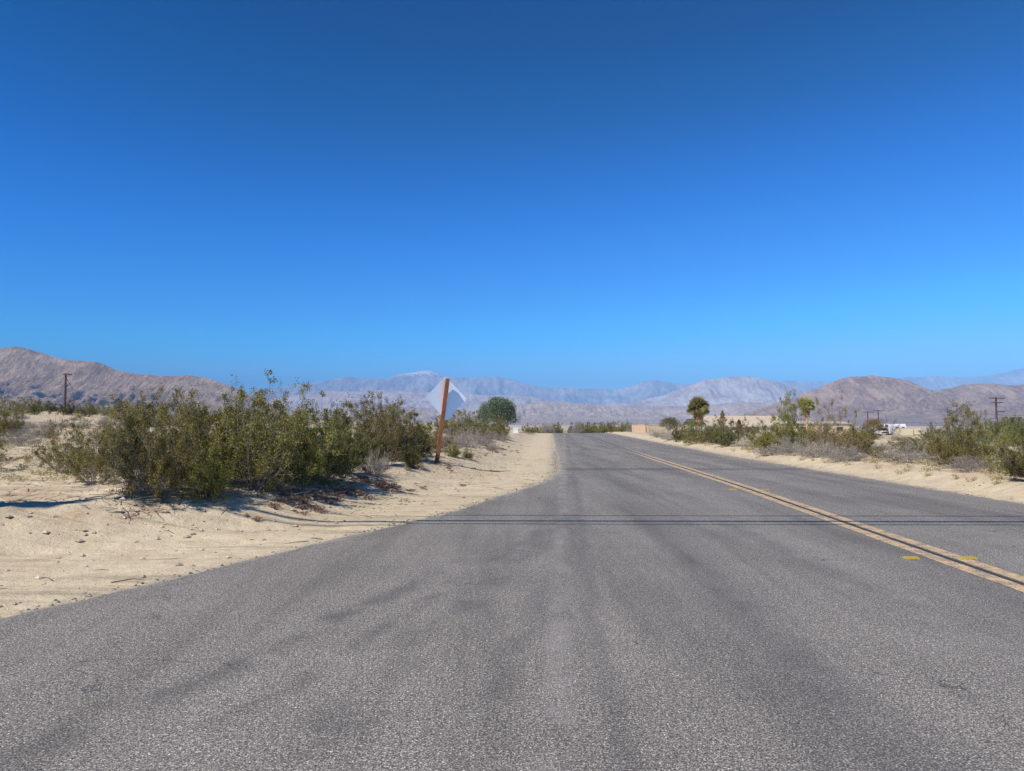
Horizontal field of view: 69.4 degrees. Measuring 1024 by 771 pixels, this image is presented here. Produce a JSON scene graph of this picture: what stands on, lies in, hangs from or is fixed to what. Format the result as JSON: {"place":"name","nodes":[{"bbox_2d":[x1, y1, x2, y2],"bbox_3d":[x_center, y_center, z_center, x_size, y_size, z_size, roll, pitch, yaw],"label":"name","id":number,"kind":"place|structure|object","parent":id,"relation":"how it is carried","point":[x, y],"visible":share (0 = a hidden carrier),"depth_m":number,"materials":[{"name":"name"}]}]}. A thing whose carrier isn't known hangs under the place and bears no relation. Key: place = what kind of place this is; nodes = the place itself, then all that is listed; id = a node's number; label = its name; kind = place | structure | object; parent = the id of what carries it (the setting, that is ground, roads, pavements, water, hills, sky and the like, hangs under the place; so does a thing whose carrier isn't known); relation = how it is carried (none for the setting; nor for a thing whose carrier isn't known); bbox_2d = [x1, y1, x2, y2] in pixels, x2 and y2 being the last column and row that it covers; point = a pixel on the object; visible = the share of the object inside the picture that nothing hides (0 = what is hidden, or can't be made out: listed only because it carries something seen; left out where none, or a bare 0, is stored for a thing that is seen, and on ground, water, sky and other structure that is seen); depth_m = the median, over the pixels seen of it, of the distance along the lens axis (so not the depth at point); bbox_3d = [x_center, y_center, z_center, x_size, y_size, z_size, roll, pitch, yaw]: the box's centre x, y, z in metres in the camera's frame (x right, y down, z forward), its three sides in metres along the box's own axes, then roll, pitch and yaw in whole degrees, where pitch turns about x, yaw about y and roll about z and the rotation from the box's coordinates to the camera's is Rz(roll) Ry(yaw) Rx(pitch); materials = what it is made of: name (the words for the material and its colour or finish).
{"place":"outdoors","nodes":[
{"label":"outdoors","id":0,"kind":"place"},
{"bbox_2d":[0,347,357,420],"bbox_3d":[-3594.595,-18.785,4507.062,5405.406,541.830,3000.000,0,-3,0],"label":"mountains","id":1,"kind":"structure","parent":0,"point":[26,373],"depth_m":4818.18,"materials":[{"name":"stone"}]},
{"bbox_2d":[0,433,1023,770],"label":"road","id":2,"kind":"structure","parent":0,"point":[594,605],"depth_m":5.40,"materials":[{"name":"grey asphalt"}]},
{"bbox_2d":[581,433,1023,591],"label":"road marking","id":3,"kind":"object","parent":2,"relation":"on","point":[1008,583],"visible":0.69,"depth_m":10.15,"materials":[{"name":"yellow paint"}]},
{"bbox_2d":[582,433,1023,581],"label":"road marking","id":4,"kind":"object","parent":2,"relation":"on","point":[972,562],"visible":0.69,"depth_m":10.80,"materials":[{"name":"yellow paint"}]},
{"bbox_2d":[590,436,1023,584],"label":"road marking","id":5,"kind":"object","parent":2,"relation":"on","point":[984,570],"visible":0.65,"depth_m":10.43,"materials":[{"name":"yellow paint"}]},
{"bbox_2d":[0,409,1023,617],"bbox_3d":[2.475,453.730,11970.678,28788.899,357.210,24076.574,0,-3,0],"label":"ground","id":6,"kind":"structure","parent":0,"point":[33,554],"depth_m":11.79,"materials":[{"name":"beige sand"}]},
{"bbox_2d":[0,425,23,468],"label":"bush","id":7,"kind":"object","parent":6,"relation":"on","point":[4,456],"visible":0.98,"depth_m":17.82,"materials":[{"name":"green plant"}]},
{"bbox_2d":[0,394,26,435],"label":"creosote bush","id":8,"kind":"object","parent":6,"relation":"on","point":[5,422],"visible":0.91,"depth_m":35.04,"materials":[{"name":"green plant"}]},
{"bbox_2d":[0,401,26,417],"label":"creosote bush","id":9,"kind":"object","parent":6,"relation":"on","point":[13,411],"visible":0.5,"depth_m":72.75,"materials":[{"name":"green plant"}]},
{"bbox_2d":[0,427,43,445],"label":"burrobush","id":10,"kind":"object","parent":6,"relation":"on","point":[11,441],"visible":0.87,"depth_m":27.22,"materials":[{"name":"grey plant"}]},
{"bbox_2d":[19,397,44,414],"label":"creosote bush","id":11,"kind":"object","parent":6,"relation":"on","point":[32,409],"visible":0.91,"depth_m":92.59,"materials":[{"name":"green plant"}]},
{"bbox_2d":[21,423,63,437],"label":"burrobush","id":12,"kind":"object","parent":6,"relation":"on","point":[37,434],"visible":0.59,"depth_m":34.01,"materials":[{"name":"grey plant"}]},
{"bbox_2d":[15,409,107,474],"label":"creosote bush","id":13,"kind":"object","parent":6,"relation":"on","point":[66,447],"visible":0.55,"depth_m":17.76,"materials":[{"name":"green plant"}]},
{"bbox_2d":[57,398,78,414],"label":"creosote bush","id":14,"kind":"object","parent":6,"relation":"on","point":[69,410],"visible":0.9,"depth_m":103.22,"materials":[{"name":"green plant"}]},
{"bbox_2d":[0,421,137,481],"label":"dry weeds","id":15,"kind":"object","parent":6,"relation":"on","point":[38,472],"visible":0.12,"depth_m":18.01,"materials":[{"name":"plant"}]},
{"bbox_2d":[40,405,129,484],"bbox_3d":[-8.329,1.276,14.567,1.632,1.776,1.602,-3,-4,42],"label":"creosote bush","id":16,"kind":"object","parent":6,"relation":"on","point":[93,461],"visible":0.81,"depth_m":14.43,"materials":[{"name":"green plant"}]},
{"bbox_2d":[74,399,98,416],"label":"creosote bush","id":17,"kind":"object","parent":6,"relation":"on","point":[87,411],"visible":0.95,"depth_m":98.66,"materials":[{"name":"green plant"}]},
{"bbox_2d":[105,399,140,419],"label":"creosote bush","id":18,"kind":"object","parent":6,"relation":"on","point":[120,406],"visible":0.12,"depth_m":83.56,"materials":[{"name":"green plant"}]},
{"bbox_2d":[90,390,166,465],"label":"creosote bush","id":19,"kind":"object","parent":6,"relation":"on","point":[102,435],"visible":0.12,"depth_m":20.60,"materials":[{"name":"green plant"}]},
{"bbox_2d":[117,395,169,425],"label":"creosote bush","id":20,"kind":"object","parent":6,"relation":"on","point":[146,408],"visible":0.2,"depth_m":61.95,"materials":[{"name":"green plant"}]},
{"bbox_2d":[110,466,187,497],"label":"dry shrub","id":21,"kind":"object","parent":6,"relation":"on","point":[147,488],"visible":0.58,"depth_m":11.70,"materials":[{"name":"brown plant"}]},
{"bbox_2d":[95,383,211,503],"bbox_3d":[-5.696,1.164,11.868,1.585,2.434,1.745,-1,-3,12],"label":"creosote bush","id":22,"kind":"object","parent":6,"relation":"on","point":[165,467],"visible":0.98,"depth_m":11.70,"materials":[{"name":"green plant"}]},
{"bbox_2d":[129,387,220,459],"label":"creosote bush","id":23,"kind":"object","parent":6,"relation":"on","point":[161,414],"visible":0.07,"depth_m":15.26,"materials":[{"name":"green plant"}]},
{"bbox_2d":[137,379,234,485],"bbox_3d":[-5.881,0.988,13.393,1.768,2.185,1.731,1,-3,-25],"label":"creosote bush","id":24,"kind":"object","parent":6,"relation":"on","point":[191,414],"visible":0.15,"depth_m":13.29,"materials":[{"name":"green plant"}]},
{"bbox_2d":[175,420,238,505],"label":"creosote bush","id":25,"kind":"object","parent":6,"relation":"on","point":[212,483],"visible":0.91,"depth_m":12.13,"materials":[{"name":"green plant"}]},
{"bbox_2d":[181,390,265,484],"bbox_3d":[-5.275,1.037,13.404,1.541,1.902,1.569,1,-3,-10],"label":"creosote bush","id":26,"kind":"object","parent":6,"relation":"on","point":[227,411],"visible":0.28,"depth_m":13.35,"materials":[{"name":"green plant"}]},
{"bbox_2d":[205,386,271,444],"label":"creosote bush","id":27,"kind":"object","parent":6,"relation":"on","point":[233,412],"visible":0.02,"depth_m":15.59,"materials":[{"name":"green plant"}]},
{"bbox_2d":[186,369,308,493],"bbox_3d":[-4.773,0.983,13.333,2.121,2.634,2.316,1,-3,-20],"label":"creosote bush","id":28,"kind":"object","parent":6,"relation":"on","point":[269,465],"visible":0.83,"depth_m":13.23,"materials":[{"name":"green plant"}]},
{"bbox_2d":[1,444,496,518],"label":"plant litter","id":29,"kind":"object","parent":6,"relation":"on","point":[125,496],"visible":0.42,"depth_m":12.37,"materials":[{"name":"brown plant"}]},
{"bbox_2d":[0,439,530,542],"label":"gravel","id":30,"kind":"structure","parent":6,"relation":"on","point":[156,538],"depth_m":12.82,"materials":[{"name":"stone"}]},
{"bbox_2d":[233,389,317,479],"bbox_3d":[-4.857,1.317,14.993,1.903,2.519,2.095,0,-3,2],"label":"creosote bush","id":31,"kind":"object","parent":6,"relation":"on","point":[299,436],"visible":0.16,"depth_m":14.76,"materials":[{"name":"green plant"}]},
{"bbox_2d":[0,449,552,588],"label":"plant litter","id":32,"kind":"object","parent":6,"relation":"on","point":[258,495],"visible":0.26,"depth_m":12.73,"materials":[{"name":"brown plant"}]},
{"bbox_2d":[0,448,558,616],"bbox_3d":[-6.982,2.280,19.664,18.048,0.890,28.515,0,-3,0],"label":"gravel","id":33,"kind":"structure","parent":6,"relation":"on","point":[142,576],"depth_m":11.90,"materials":[{"name":"beige gravel"}]},
{"bbox_2d":[246,377,345,489],"bbox_3d":[-4.354,1.259,14.773,1.972,2.868,2.170,0,-3,-8],"label":"creosote bush","id":34,"kind":"object","parent":6,"relation":"on","point":[319,457],"visible":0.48,"depth_m":14.57,"materials":[{"name":"green plant"}]},
{"bbox_2d":[283,391,383,484],"bbox_3d":[-3.983,1.210,16.013,2.230,2.266,2.146,3,-4,-43],"label":"creosote bush","id":35,"kind":"object","parent":6,"relation":"on","point":[349,452],"visible":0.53,"depth_m":15.89,"materials":[{"name":"green plant"}]},
{"bbox_2d":[320,392,369,474],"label":"creosote bush","id":36,"kind":"object","parent":6,"relation":"on","point":[354,441],"visible":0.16,"depth_m":17.46,"materials":[{"name":"green plant"}]},
{"bbox_2d":[326,388,403,466],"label":"creosote bush","id":37,"kind":"object","parent":6,"relation":"on","point":[384,440],"visible":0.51,"depth_m":20.20,"materials":[{"name":"green plant"}]},
{"bbox_2d":[356,445,392,474],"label":"dry shrub","id":38,"kind":"object","parent":6,"relation":"on","point":[375,469],"visible":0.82,"depth_m":18.36,"materials":[{"name":"grey plant"}]},
{"bbox_2d":[345,400,410,455],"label":"creosote bush","id":39,"kind":"object","parent":6,"relation":"on","point":[377,411],"visible":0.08,"depth_m":24.24,"materials":[{"name":"green plant"}]},
{"bbox_2d":[254,447,518,514],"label":"dry weeds","id":40,"kind":"object","parent":6,"relation":"on","point":[338,494],"visible":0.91,"depth_m":14.11,"materials":[{"name":"brown plant"}]},
{"bbox_2d":[252,442,521,520],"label":"dry weeds","id":41,"kind":"object","parent":6,"relation":"on","point":[254,518],"visible":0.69,"depth_m":19.22,"materials":[{"name":"beige plant"}]},
{"bbox_2d":[368,388,431,461],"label":"creosote bush","id":42,"kind":"object","parent":6,"relation":"on","point":[408,434],"visible":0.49,"depth_m":22.50,"materials":[{"name":"green plant"}]},
{"bbox_2d":[368,403,436,457],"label":"creosote bush","id":43,"kind":"object","parent":6,"relation":"on","point":[428,431],"visible":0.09,"depth_m":25.18,"materials":[{"name":"green plant"}]},
{"bbox_2d":[387,402,432,461],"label":"creosote bush","id":44,"kind":"object","parent":6,"relation":"on","point":[421,447],"visible":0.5,"depth_m":23.21,"materials":[{"name":"green plant"}]},
{"bbox_2d":[403,445,424,468],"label":"creosote bush","id":45,"kind":"object","parent":6,"relation":"on","point":[409,461],"visible":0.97,"depth_m":20.95,"materials":[{"name":"green plant"}]},
{"bbox_2d":[413,417,454,451],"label":"bush","id":46,"kind":"object","parent":6,"relation":"on","point":[434,442],"visible":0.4,"depth_m":29.28,"materials":[{"name":"green plant"}]},
{"bbox_2d":[426,377,465,462],"bbox_3d":[-2.115,1.278,23.871,1.386,3.133,0.281,1,-3,-20],"label":"warning sign","id":47,"kind":"object","parent":6,"relation":"on","point":[446,398],"visible":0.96,"depth_m":23.83,"materials":[{"name":"metal"}]},
{"bbox_2d":[443,440,460,457],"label":"creosote bush","id":48,"kind":"object","parent":6,"relation":"on","point":[453,451],"visible":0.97,"depth_m":26.79,"materials":[{"name":"green plant"}]},
{"bbox_2d":[436,427,475,448],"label":"burrobush","id":49,"kind":"object","parent":6,"relation":"on","point":[459,441],"visible":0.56,"depth_m":32.72,"materials":[{"name":"grey plant"}]},
{"bbox_2d":[433,407,485,439],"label":"creosote bush","id":50,"kind":"object","parent":6,"relation":"on","point":[457,425],"visible":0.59,"depth_m":50.67,"materials":[{"name":"green plant"}]},
{"bbox_2d":[450,426,485,447],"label":"burrobush","id":51,"kind":"object","parent":6,"relation":"on","point":[478,441],"visible":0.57,"depth_m":36.47,"materials":[{"name":"grey plant"}]},
{"bbox_2d":[460,409,497,435],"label":"creosote bush","id":52,"kind":"object","parent":6,"relation":"on","point":[478,415],"visible":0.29,"depth_m":58.51,"materials":[{"name":"green plant"}]},
{"bbox_2d":[472,428,496,445],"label":"burrobush","id":53,"kind":"object","parent":6,"relation":"on","point":[487,437],"visible":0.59,"depth_m":39.58,"materials":[{"name":"grey plant"}]},
{"bbox_2d":[478,413,510,437],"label":"creosote bush","id":54,"kind":"object","parent":6,"relation":"on","point":[498,428],"visible":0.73,"depth_m":57.46,"materials":[{"name":"green plant"}]},
{"bbox_2d":[476,396,519,424],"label":"round tree","id":55,"kind":"object","parent":6,"relation":"on","point":[498,407],"visible":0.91,"depth_m":98.62,"materials":[{"name":"green plant"}]},
{"bbox_2d":[488,430,512,441],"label":"burrobush","id":56,"kind":"object","parent":6,"relation":"on","point":[500,438],"visible":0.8,"depth_m":51.73,"materials":[{"name":"grey plant"}]},
{"bbox_2d":[518,422,539,433],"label":"creosote bush","id":57,"kind":"object","parent":6,"relation":"on","point":[529,429],"visible":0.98,"depth_m":107.47,"materials":[{"name":"green plant"}]},
{"bbox_2d":[591,422,607,432],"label":"creosote bush","id":58,"kind":"object","parent":6,"relation":"on","point":[602,429],"visible":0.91,"depth_m":149.45,"materials":[{"name":"green plant"}]},
{"bbox_2d":[632,425,645,431],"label":"block wall","id":59,"kind":"structure","parent":6,"relation":"on","point":[638,428],"depth_m":148.65,"materials":[{"name":"concrete"}]},
{"bbox_2d":[647,425,689,432],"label":"block wall","id":60,"kind":"structure","parent":6,"relation":"on","point":[653,427],"depth_m":147.78,"materials":[{"name":"beige paint"}]},
{"bbox_2d":[657,416,680,433],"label":"desert tree","id":61,"kind":"object","parent":6,"relation":"on","point":[670,421],"visible":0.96,"depth_m":111.53,"materials":[{"name":"green plant"}]},
{"bbox_2d":[672,419,689,441],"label":"creosote bush","id":62,"kind":"object","parent":6,"relation":"on","point":[675,436],"visible":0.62,"depth_m":60.72,"materials":[{"name":"green plant"}]},
{"bbox_2d":[677,418,713,444],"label":"creosote bush","id":63,"kind":"object","parent":6,"relation":"on","point":[691,434],"visible":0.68,"depth_m":53.31,"materials":[{"name":"green plant"}]},
{"bbox_2d":[686,395,709,432],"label":"palm tree","id":64,"kind":"object","parent":6,"relation":"on","point":[698,406],"visible":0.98,"depth_m":91.47,"materials":[{"name":"green plant"}]},
{"bbox_2d":[692,414,729,444],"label":"creosote bush","id":65,"kind":"object","parent":6,"relation":"on","point":[709,431],"visible":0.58,"depth_m":51.30,"materials":[{"name":"green plant"}]},
{"bbox_2d":[709,419,741,446],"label":"creosote bush","id":66,"kind":"object","parent":6,"relation":"on","point":[729,435],"visible":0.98,"depth_m":44.87,"materials":[{"name":"green plant"}]},
{"bbox_2d":[703,416,780,433],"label":"ranch house","id":67,"kind":"structure","parent":6,"relation":"on","point":[753,420],"depth_m":192.79,"materials":[{"name":"white paint"}]},
{"bbox_2d":[733,414,755,442],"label":"creosote bush","id":68,"kind":"object","parent":6,"relation":"on","point":[738,428],"visible":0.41,"depth_m":51.91,"materials":[{"name":"green plant"}]},
{"bbox_2d":[730,433,765,446],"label":"dry shrub","id":69,"kind":"object","parent":6,"relation":"on","point":[745,441],"visible":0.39,"depth_m":41.56,"materials":[{"name":"beige plant"}]},
{"bbox_2d":[742,414,788,450],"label":"creosote bush","id":70,"kind":"object","parent":6,"relation":"on","point":[761,442],"visible":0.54,"depth_m":37.24,"materials":[{"name":"green plant"}]},
{"bbox_2d":[748,446,783,455],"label":"burrobush","id":71,"kind":"object","parent":6,"relation":"on","point":[771,452],"visible":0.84,"depth_m":34.35,"materials":[{"name":"grey plant"}]},
{"bbox_2d":[763,387,820,451],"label":"creosote bush","id":72,"kind":"object","parent":6,"relation":"on","point":[788,430],"visible":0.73,"depth_m":35.00,"materials":[{"name":"green plant"}]},
{"bbox_2d":[767,435,818,454],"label":"burrobush","id":73,"kind":"object","parent":6,"relation":"on","point":[788,449],"visible":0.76,"depth_m":33.22,"materials":[{"name":"grey plant"}]},
{"bbox_2d":[796,396,815,428],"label":"palm tree","id":74,"kind":"object","parent":6,"relation":"on","point":[809,402],"visible":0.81,"depth_m":99.61,"materials":[{"name":"green plant"}]},
{"bbox_2d":[778,421,852,434],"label":"flat house","id":75,"kind":"structure","parent":6,"relation":"on","point":[834,425],"depth_m":131.81,"materials":[{"name":"beige paint"}]},
{"bbox_2d":[795,439,843,457],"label":"burrobush","id":76,"kind":"object","parent":6,"relation":"on","point":[808,452],"visible":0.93,"depth_m":29.73,"materials":[{"name":"grey plant"}]},
{"bbox_2d":[798,389,870,455],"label":"creosote bush","id":77,"kind":"object","parent":6,"relation":"on","point":[823,434],"visible":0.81,"depth_m":32.43,"materials":[{"name":"green plant"}]},
{"bbox_2d":[661,438,1007,483],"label":"dry weeds","id":78,"kind":"object","parent":6,"relation":"on","point":[933,467],"visible":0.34,"depth_m":23.54,"materials":[{"name":"plant"}]},
{"bbox_2d":[676,444,1012,499],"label":"gravel","id":79,"kind":"structure","parent":6,"relation":"on","point":[858,471],"depth_m":24.59,"materials":[{"name":"beige gravel"}]},
{"bbox_2d":[819,444,870,462],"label":"burrobush","id":80,"kind":"object","parent":6,"relation":"on","point":[852,456],"visible":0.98,"depth_m":26.80,"materials":[{"name":"grey plant"}]},
{"bbox_2d":[833,431,888,455],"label":"creosote bush","id":81,"kind":"object","parent":6,"relation":"on","point":[866,446],"visible":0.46,"depth_m":33.96,"materials":[{"name":"green plant"}]},
{"bbox_2d":[861,418,884,432],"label":"desert tree","id":82,"kind":"object","parent":6,"relation":"on","point":[873,423],"visible":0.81,"depth_m":124.37,"materials":[{"name":"green plant"}]},
{"bbox_2d":[869,441,900,459],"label":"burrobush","id":83,"kind":"object","parent":6,"relation":"on","point":[876,455],"visible":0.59,"depth_m":27.39,"materials":[{"name":"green plant"}]},
{"bbox_2d":[876,417,900,434],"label":"desert tree","id":84,"kind":"object","parent":6,"relation":"on","point":[892,427],"visible":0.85,"depth_m":149.36,"materials":[{"name":"plant"}]},
{"bbox_2d":[896,428,912,434],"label":"storage box","id":85,"kind":"object","parent":6,"relation":"on","point":[904,431],"visible":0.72,"depth_m":149.73,"materials":[{"name":"yellow paint"}]},
{"bbox_2d":[874,440,939,462],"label":"burrobush","id":86,"kind":"object","parent":6,"relation":"on","point":[913,457],"visible":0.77,"depth_m":26.19,"materials":[{"name":"grey plant"}]},
{"bbox_2d":[905,430,953,455],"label":"creosote bush","id":87,"kind":"object","parent":6,"relation":"on","point":[923,440],"visible":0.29,"depth_m":33.76,"materials":[{"name":"green plant"}]},
{"bbox_2d":[924,400,996,466],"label":"creosote bush","id":88,"kind":"object","parent":6,"relation":"on","point":[955,449],"visible":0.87,"depth_m":22.54,"materials":[{"name":"green plant"}]},
{"bbox_2d":[941,455,996,472],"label":"burrobush","id":89,"kind":"object","parent":6,"relation":"on","point":[978,465],"visible":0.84,"depth_m":20.57,"materials":[{"name":"grey plant"}]},
{"bbox_2d":[959,400,986,430],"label":"desert tree","id":90,"kind":"object","parent":6,"relation":"on","point":[971,418],"visible":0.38,"depth_m":119.69,"materials":[{"name":"green plant"}]},
{"bbox_2d":[954,408,1013,464],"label":"creosote bush","id":91,"kind":"object","parent":6,"relation":"on","point":[991,445],"visible":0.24,"depth_m":25.20,"materials":[{"name":"green plant"}]},
{"bbox_2d":[988,397,1004,425],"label":"utility pole","id":92,"kind":"object","parent":6,"relation":"on","point":[996,412],"visible":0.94,"depth_m":179.68,"materials":[{"name":"wood"}]},
{"bbox_2d":[978,429,1023,474],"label":"creosote bush","id":93,"kind":"object","parent":6,"relation":"on","point":[1004,457],"visible":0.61,"depth_m":18.96,"materials":[{"name":"green plant"}]},
{"bbox_2d":[984,412,1023,446],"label":"creosote bush","id":94,"kind":"object","parent":6,"relation":"on","point":[1020,430],"visible":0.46,"depth_m":47.83,"materials":[{"name":"green plant"}]},
{"bbox_2d":[984,415,1023,429],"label":"desert tree","id":95,"kind":"object","parent":6,"relation":"on","point":[1002,422],"visible":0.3,"depth_m":104.33,"materials":[{"name":"green plant"}]},
{"bbox_2d":[998,439,1023,480],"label":"creosote bush","id":96,"kind":"object","parent":6,"relation":"on","point":[1011,466],"visible":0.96,"depth_m":17.40,"materials":[{"name":"green plant"}]},
{"bbox_2d":[0,0,1023,392],"label":"sky","id":97,"kind":"structure","parent":0,"point":[584,194],"materials":[{"name":"blue"}]},
{"bbox_2d":[290,402,777,424],"bbox_3d":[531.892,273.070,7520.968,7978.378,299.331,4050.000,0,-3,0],"label":"badland hills","id":98,"kind":"structure","parent":0,"point":[540,413],"depth_m":7785.71,"materials":[{"name":"grey stone"}]},
{"bbox_2d":[264,376,807,410],"bbox_3d":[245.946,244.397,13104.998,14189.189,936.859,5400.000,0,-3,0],"label":"mountains","id":99,"kind":"structure","parent":0,"point":[731,390],"depth_m":13713.39,"materials":[{"name":"stone"}]},
{"bbox_2d":[246,368,1023,403],"bbox_3d":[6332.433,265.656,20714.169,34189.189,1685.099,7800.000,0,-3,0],"label":"mountains","id":100,"kind":"structure","parent":0,"point":[424,381],"depth_m":21758.24,"materials":[{"name":"stone"}]},
{"bbox_2d":[682,375,1023,425],"bbox_3d":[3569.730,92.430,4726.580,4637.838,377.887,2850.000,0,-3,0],"label":"mountains","id":101,"kind":"structure","parent":0,"point":[901,401],"depth_m":4870.91,"materials":[{"name":"stone"}]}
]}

